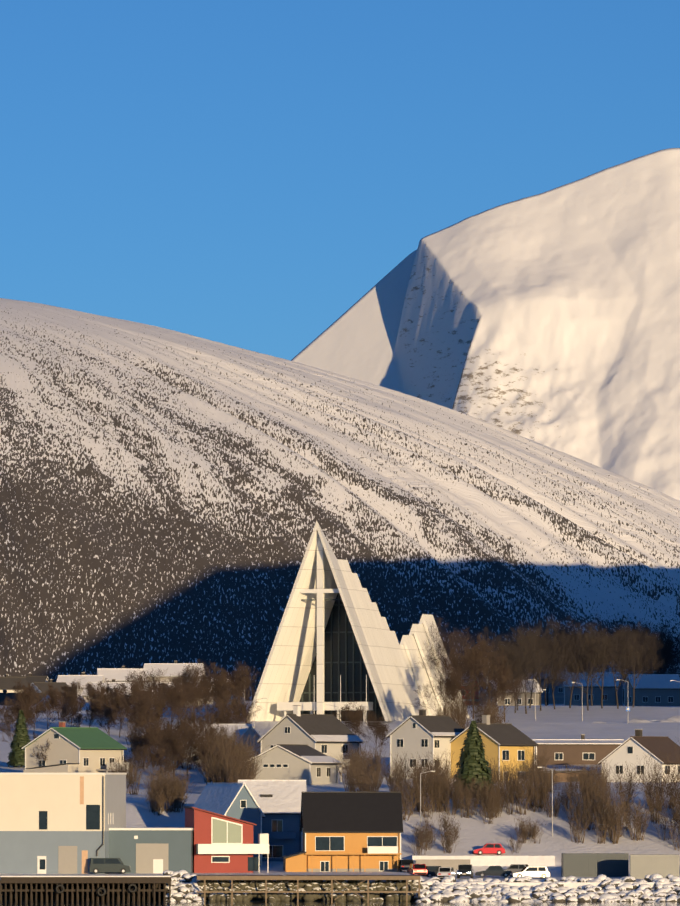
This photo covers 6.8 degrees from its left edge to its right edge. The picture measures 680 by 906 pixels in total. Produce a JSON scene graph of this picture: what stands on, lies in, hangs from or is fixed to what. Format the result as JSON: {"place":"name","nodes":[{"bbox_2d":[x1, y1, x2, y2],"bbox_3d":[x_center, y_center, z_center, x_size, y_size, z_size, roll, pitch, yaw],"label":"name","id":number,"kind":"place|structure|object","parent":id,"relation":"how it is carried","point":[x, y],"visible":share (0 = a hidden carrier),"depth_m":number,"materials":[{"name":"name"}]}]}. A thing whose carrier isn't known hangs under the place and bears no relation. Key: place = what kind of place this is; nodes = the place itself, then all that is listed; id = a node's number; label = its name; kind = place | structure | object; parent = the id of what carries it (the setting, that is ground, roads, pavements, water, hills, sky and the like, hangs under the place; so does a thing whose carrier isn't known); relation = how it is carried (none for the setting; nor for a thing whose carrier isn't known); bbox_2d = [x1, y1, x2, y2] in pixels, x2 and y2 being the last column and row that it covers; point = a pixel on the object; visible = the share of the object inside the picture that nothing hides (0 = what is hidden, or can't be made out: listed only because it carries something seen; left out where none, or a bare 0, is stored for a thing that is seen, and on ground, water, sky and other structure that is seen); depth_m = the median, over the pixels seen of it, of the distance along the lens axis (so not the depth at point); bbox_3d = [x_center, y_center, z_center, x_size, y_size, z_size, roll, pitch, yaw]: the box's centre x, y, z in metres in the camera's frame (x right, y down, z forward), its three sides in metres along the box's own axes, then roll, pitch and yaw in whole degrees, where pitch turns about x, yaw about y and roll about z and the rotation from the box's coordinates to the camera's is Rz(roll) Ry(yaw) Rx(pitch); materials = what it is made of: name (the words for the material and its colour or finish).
{"place":"outdoors","nodes":[
{"label":"outdoors","id":0,"kind":"place"},
{"bbox_2d":[0,298,679,700],"bbox_3d":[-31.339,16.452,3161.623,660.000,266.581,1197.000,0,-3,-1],"label":"hill terrain","id":1,"kind":"structure","parent":0,"point":[168,496],"depth_m":3017.08,"materials":[{"name":"white snow"}]},
{"bbox_2d":[0,701,679,899],"bbox_3d":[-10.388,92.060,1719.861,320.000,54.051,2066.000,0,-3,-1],"label":"terrain","id":2,"kind":"structure","parent":0,"point":[561,721],"depth_m":772.55,"materials":[{"name":"white snow"}]},
{"bbox_2d":[0,674,27,692],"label":"house","id":3,"kind":"structure","parent":2,"relation":"on","point":[7,682],"depth_m":1315.74,"materials":[{"name":"concrete"}]},
{"bbox_2d":[0,689,32,704],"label":"house","id":4,"kind":"structure","parent":2,"relation":"on","point":[3,695],"depth_m":1146.68,"materials":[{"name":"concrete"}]},
{"bbox_2d":[6,710,30,766],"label":"spruce tree","id":5,"kind":"object","parent":2,"relation":"on","point":[21,739],"visible":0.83,"depth_m":888.49,"materials":[{"name":"green plant"}]},
{"bbox_2d":[8,673,48,684],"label":"house","id":6,"kind":"structure","parent":2,"relation":"on","point":[30,679],"depth_m":1336.25,"materials":[{"name":"concrete"}]},
{"bbox_2d":[31,679,69,693],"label":"house","id":7,"kind":"structure","parent":2,"relation":"on","point":[44,686],"depth_m":1285.80,"materials":[{"name":"concrete"}]},
{"bbox_2d":[0,773,126,873],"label":"industrial building","id":8,"kind":"structure","parent":2,"relation":"on","point":[56,823],"depth_m":710.53,"materials":[{"name":"beige paint"}]},
{"bbox_2d":[21,722,128,785],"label":"house","id":9,"kind":"structure","parent":2,"relation":"on","point":[84,749],"depth_m":843.68,"materials":[{"name":"wood"}]},
{"bbox_2d":[56,672,105,697],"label":"house","id":10,"kind":"structure","parent":2,"relation":"on","point":[68,679],"depth_m":1326.37,"materials":[{"name":"concrete"}]},
{"bbox_2d":[0,874,170,900],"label":"wooden pier","id":11,"kind":"structure","parent":2,"relation":"on","point":[40,887],"depth_m":696.28,"materials":[{"name":"brown wood"}]},
{"bbox_2d":[55,884,64,892],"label":"tyre fender","id":12,"kind":"object","parent":11,"relation":"attached to","point":[57,890],"visible":1,"depth_m":695.51,"materials":[{"name":"black rubber"}]},
{"bbox_2d":[97,887,105,895],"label":"tyre fender","id":13,"kind":"object","parent":11,"relation":"attached to","point":[99,889],"visible":1,"depth_m":695.56,"materials":[{"name":"black rubber"}]},
{"bbox_2d":[128,884,136,892],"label":"tyre fender","id":14,"kind":"object","parent":11,"relation":"attached to","point":[130,890],"visible":1,"depth_m":695.64,"materials":[{"name":"black rubber"}]},
{"bbox_2d":[81,679,133,704],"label":"house","id":15,"kind":"structure","parent":2,"relation":"on","point":[113,683],"depth_m":1226.60,"materials":[{"name":"concrete"}]},
{"bbox_2d":[89,858,130,873],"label":"dark van","id":16,"kind":"object","parent":2,"relation":"on","point":[96,865],"visible":0.96,"depth_m":708.28,"materials":[{"name":"paint"}]},
{"bbox_2d":[96,666,146,684],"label":"house","id":17,"kind":"structure","parent":2,"relation":"on","point":[118,674],"depth_m":1376.00,"materials":[{"name":"concrete"}]},
{"bbox_2d":[109,827,192,872],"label":"warehouse building","id":18,"kind":"structure","parent":2,"relation":"on","point":[148,849],"depth_m":711.72,"materials":[{"name":"grey metal"}]},
{"bbox_2d":[143,680,200,704],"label":"house","id":19,"kind":"structure","parent":2,"relation":"on","point":[169,686],"depth_m":1197.93,"materials":[{"name":"concrete"}]},
{"bbox_2d":[143,661,204,681],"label":"house","id":20,"kind":"structure","parent":2,"relation":"on","point":[176,668],"depth_m":1416.09,"materials":[{"name":"concrete"}]},
{"bbox_2d":[173,724,260,762],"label":"house","id":21,"kind":"structure","parent":2,"relation":"on","point":[244,730],"depth_m":895.83,"materials":[{"name":"concrete"}]},
{"bbox_2d":[182,806,268,872],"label":"house","id":22,"kind":"structure","parent":2,"relation":"on","point":[223,844],"depth_m":713.95,"materials":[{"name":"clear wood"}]},
{"bbox_2d":[193,783,264,865],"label":"house","id":23,"kind":"structure","parent":2,"relation":"on","point":[236,800],"depth_m":740.84,"materials":[{"name":"wood"}]},
{"bbox_2d":[213,687,244,707],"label":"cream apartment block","id":24,"kind":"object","parent":2,"relation":"on","point":[214,705],"visible":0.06,"depth_m":1117.28,"materials":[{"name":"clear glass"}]},
{"bbox_2d":[254,698,266,727],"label":"lamp post","id":25,"kind":"object","parent":2,"relation":"on","point":[254,710],"visible":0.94,"depth_m":898.31,"materials":[{"name":"metal"}]},
{"bbox_2d":[0,616,532,784],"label":"bare trees","id":26,"kind":"object","parent":2,"relation":"on","point":[142,699],"visible":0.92,"depth_m":954.74,"materials":[{"name":"brown plant"}]},
{"bbox_2d":[238,780,306,861],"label":"blue house","id":27,"kind":"structure","parent":2,"relation":"on","point":[278,802],"depth_m":745.74,"materials":[{"name":"wood"}]},
{"bbox_2d":[250,744,349,784],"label":"grey house","id":28,"kind":"structure","parent":2,"relation":"on","point":[310,765],"depth_m":838.31,"materials":[{"name":"wood"}]},
{"bbox_2d":[257,705,362,769],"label":"grey house","id":29,"kind":"structure","parent":2,"relation":"on","point":[328,734],"depth_m":879.79,"materials":[{"name":"wood"}]},
{"bbox_2d":[340,675,340,720],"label":"flag pole","id":30,"kind":"object","parent":2,"relation":"on","point":[340,695],"visible":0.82,"depth_m":988.58,"materials":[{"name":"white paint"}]},
{"bbox_2d":[281,792,402,871],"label":"house","id":31,"kind":"structure","parent":2,"relation":"on","point":[351,831],"depth_m":719.87,"materials":[{"name":"orange wood"}]},
{"bbox_2d":[247,520,468,721],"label":"church","id":32,"kind":"structure","parent":2,"relation":"on","point":[333,626],"depth_m":1008.90,"materials":[{"name":"white concrete"}]},
{"bbox_2d":[366,675,366,725],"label":"flag pole","id":33,"kind":"object","parent":2,"relation":"on","point":[366,698],"visible":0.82,"depth_m":988.61,"materials":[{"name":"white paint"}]},
{"bbox_2d":[105,692,679,854],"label":"birch scrub","id":34,"kind":"object","parent":2,"relation":"on","point":[435,789],"visible":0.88,"depth_m":770.70,"materials":[{"name":"brown plant"}]},
{"bbox_2d":[399,860,413,871],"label":"dark car","id":35,"kind":"object","parent":2,"relation":"on","point":[404,865],"visible":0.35,"depth_m":718.01,"materials":[{"name":"paint"}]},
{"bbox_2d":[407,864,426,875],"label":"red car","id":36,"kind":"object","parent":2,"relation":"on","point":[420,869],"visible":0.79,"depth_m":712.07,"materials":[{"name":"paint"}]},
{"bbox_2d":[386,709,464,777],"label":"pale grey house","id":37,"kind":"structure","parent":2,"relation":"on","point":[421,733],"depth_m":865.21,"materials":[{"name":"wood"}]},
{"bbox_2d":[420,771,434,825],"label":"lamp post","id":38,"kind":"object","parent":2,"relation":"on","point":[420,795],"visible":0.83,"depth_m":760.14,"materials":[{"name":"metal"}]},
{"bbox_2d":[418,866,440,876],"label":"dark hatchback","id":39,"kind":"object","parent":2,"relation":"on","point":[432,871],"visible":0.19,"depth_m":722.62,"materials":[{"name":"paint"}]},
{"bbox_2d":[437,867,455,878],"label":"white car","id":40,"kind":"object","parent":2,"relation":"on","point":[443,872],"visible":0.92,"depth_m":716.04,"materials":[{"name":"paint"}]},
{"bbox_2d":[456,864,472,877],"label":"suv","id":41,"kind":"object","parent":2,"relation":"on","point":[464,869],"visible":1,"depth_m":720.55,"materials":[{"name":"paint"}]},
{"bbox_2d":[459,676,479,705],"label":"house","id":42,"kind":"structure","parent":2,"relation":"on","point":[477,698],"depth_m":1217.44,"materials":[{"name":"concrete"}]},
{"bbox_2d":[452,662,488,702],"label":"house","id":43,"kind":"structure","parent":2,"relation":"on","point":[481,687],"depth_m":1295.02,"materials":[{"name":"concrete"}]},
{"bbox_2d":[450,721,495,797],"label":"spruce tree","id":44,"kind":"object","parent":2,"relation":"on","point":[473,762],"visible":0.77,"depth_m":787.21,"materials":[{"name":"green plant"}]},
{"bbox_2d":[475,866,511,876],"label":"dark sedan","id":45,"kind":"object","parent":2,"relation":"on","point":[494,871],"visible":0.98,"depth_m":724.94,"materials":[{"name":"paint"}]},
{"bbox_2d":[449,715,538,781],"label":"yellow house","id":46,"kind":"structure","parent":2,"relation":"on","point":[501,741],"depth_m":864.11,"materials":[{"name":"wood"}]},
{"bbox_2d":[485,679,542,705],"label":"house","id":47,"kind":"structure","parent":2,"relation":"on","point":[521,700],"depth_m":1146.04,"materials":[{"name":"wood"}]},
{"bbox_2d":[504,864,527,872],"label":"grey hatchback car","id":48,"kind":"object","parent":2,"relation":"on","point":[513,868],"visible":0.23,"depth_m":731.04,"materials":[{"name":"paint"}]},
{"bbox_2d":[510,866,549,878],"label":"silver estate car","id":49,"kind":"object","parent":2,"relation":"on","point":[538,871],"visible":0.9,"depth_m":719.16,"materials":[{"name":"paint"}]},
{"bbox_2d":[535,689,545,720],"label":"lamp post","id":50,"kind":"object","parent":2,"relation":"on","point":[535,703],"visible":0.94,"depth_m":1018.97,"materials":[{"name":"metal"}]},
{"bbox_2d":[538,767,552,835],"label":"lamp post","id":51,"kind":"object","parent":2,"relation":"on","point":[552,798],"visible":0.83,"depth_m":758.38,"materials":[{"name":"metal"}]},
{"bbox_2d":[412,873,679,901],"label":"revetment rocks","id":52,"kind":"object","parent":2,"relation":"on","point":[608,889],"visible":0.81,"depth_m":698.13,"materials":[{"name":"white stone"}]},
{"bbox_2d":[529,665,566,703],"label":"house","id":53,"kind":"structure","parent":2,"relation":"on","point":[558,692],"depth_m":1324.44,"materials":[{"name":"concrete"}]},
{"bbox_2d":[541,769,586,781],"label":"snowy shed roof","id":54,"kind":"structure","parent":2,"relation":"on","point":[562,775],"depth_m":858.59,"materials":[{"name":"white"}]},
{"bbox_2d":[449,611,679,713],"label":"bare trees","id":55,"kind":"object","parent":2,"relation":"on","point":[644,651],"visible":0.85,"depth_m":1090.96,"materials":[{"name":"brown plant"}]},
{"bbox_2d":[571,682,582,720],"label":"lamp post","id":56,"kind":"object","parent":2,"relation":"on","point":[582,702],"visible":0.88,"depth_m":1009.09,"materials":[{"name":"metal"}]},
{"bbox_2d":[532,734,624,764],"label":"dark brown house","id":57,"kind":"structure","parent":2,"relation":"on","point":[582,750],"depth_m":892.74,"materials":[{"name":"wood"}]},
{"bbox_2d":[563,671,623,705],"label":"house","id":58,"kind":"structure","parent":2,"relation":"on","point":[609,694],"depth_m":1195.69,"materials":[{"name":"wood"}]},
{"bbox_2d":[561,853,628,876],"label":"concrete wall","id":59,"kind":"structure","parent":2,"relation":"on","point":[594,864],"depth_m":728.06,"materials":[{"name":"grey concrete"}]},
{"bbox_2d":[585,662,641,703],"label":"bare tree","id":60,"kind":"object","parent":2,"relation":"on","point":[614,671],"depth_m":1356.09,"materials":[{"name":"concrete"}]},
{"bbox_2d":[598,729,679,781],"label":"white house","id":61,"kind":"structure","parent":2,"relation":"on","point":[638,744],"depth_m":854.70,"materials":[{"name":"wood"}]},
{"bbox_2d":[623,671,679,705],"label":"house","id":62,"kind":"structure","parent":2,"relation":"on","point":[654,689],"depth_m":1176.02,"materials":[{"name":"wood"}]},
{"bbox_2d":[630,854,678,878],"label":"concrete wall","id":63,"kind":"structure","parent":2,"relation":"on","point":[642,866],"depth_m":720.17,"materials":[{"name":"beige concrete"}]},
{"bbox_2d":[0,900,679,905],"bbox_3d":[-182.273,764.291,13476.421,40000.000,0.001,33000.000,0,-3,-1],"label":"sea water","id":64,"kind":"structure","parent":0,"point":[213,903],"depth_m":685.28,"materials":[{"name":"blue liquid"}]},
{"bbox_2d":[162,870,203,901],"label":"bank rocks","id":65,"kind":"object","parent":64,"relation":"in","point":[185,886],"visible":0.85,"depth_m":698.33,"materials":[{"name":"white stone"}]},
{"bbox_2d":[197,875,419,901],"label":"wooden boardwalk","id":66,"kind":"structure","parent":64,"relation":"in","point":[308,877],"depth_m":695.97,"materials":[{"name":"brown wood"}]},
{"bbox_2d":[196,880,422,900],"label":"quay wall rocks","id":67,"kind":"object","parent":64,"relation":"in","point":[291,885],"visible":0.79,"depth_m":698.35,"materials":[{"name":"grey stone"}]},
{"bbox_2d":[0,0,679,360],"label":"sky","id":68,"kind":"structure","parent":0,"point":[242,174],"materials":[{"name":"blue"}]},
{"bbox_2d":[411,855,554,868],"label":"retaining wall","id":69,"kind":"structure","parent":0,"point":[454,861],"depth_m":744.68,"materials":[{"name":"concrete"}]},
{"bbox_2d":[472,843,505,854],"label":"red car","id":70,"kind":"object","parent":69,"relation":"on","point":[498,848],"visible":0.9,"depth_m":749.13,"materials":[{"name":"paint"}]},
{"bbox_2d":[291,148,679,500],"bbox_3d":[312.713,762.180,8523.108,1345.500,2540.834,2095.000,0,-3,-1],"label":"mountain","id":71,"kind":"structure","parent":0,"point":[550,318],"depth_m":8814.75,"materials":[{"name":"white snow"}]},
{"bbox_2d":[420,882,673,888],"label":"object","id":72,"kind":"structure","parent":0,"point":[571,885],"depth_m":701.40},
{"bbox_2d":[593,715,679,722],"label":"snowbank","id":73,"kind":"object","parent":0,"point":[670,719],"depth_m":1002.29,"materials":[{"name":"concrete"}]}
]}

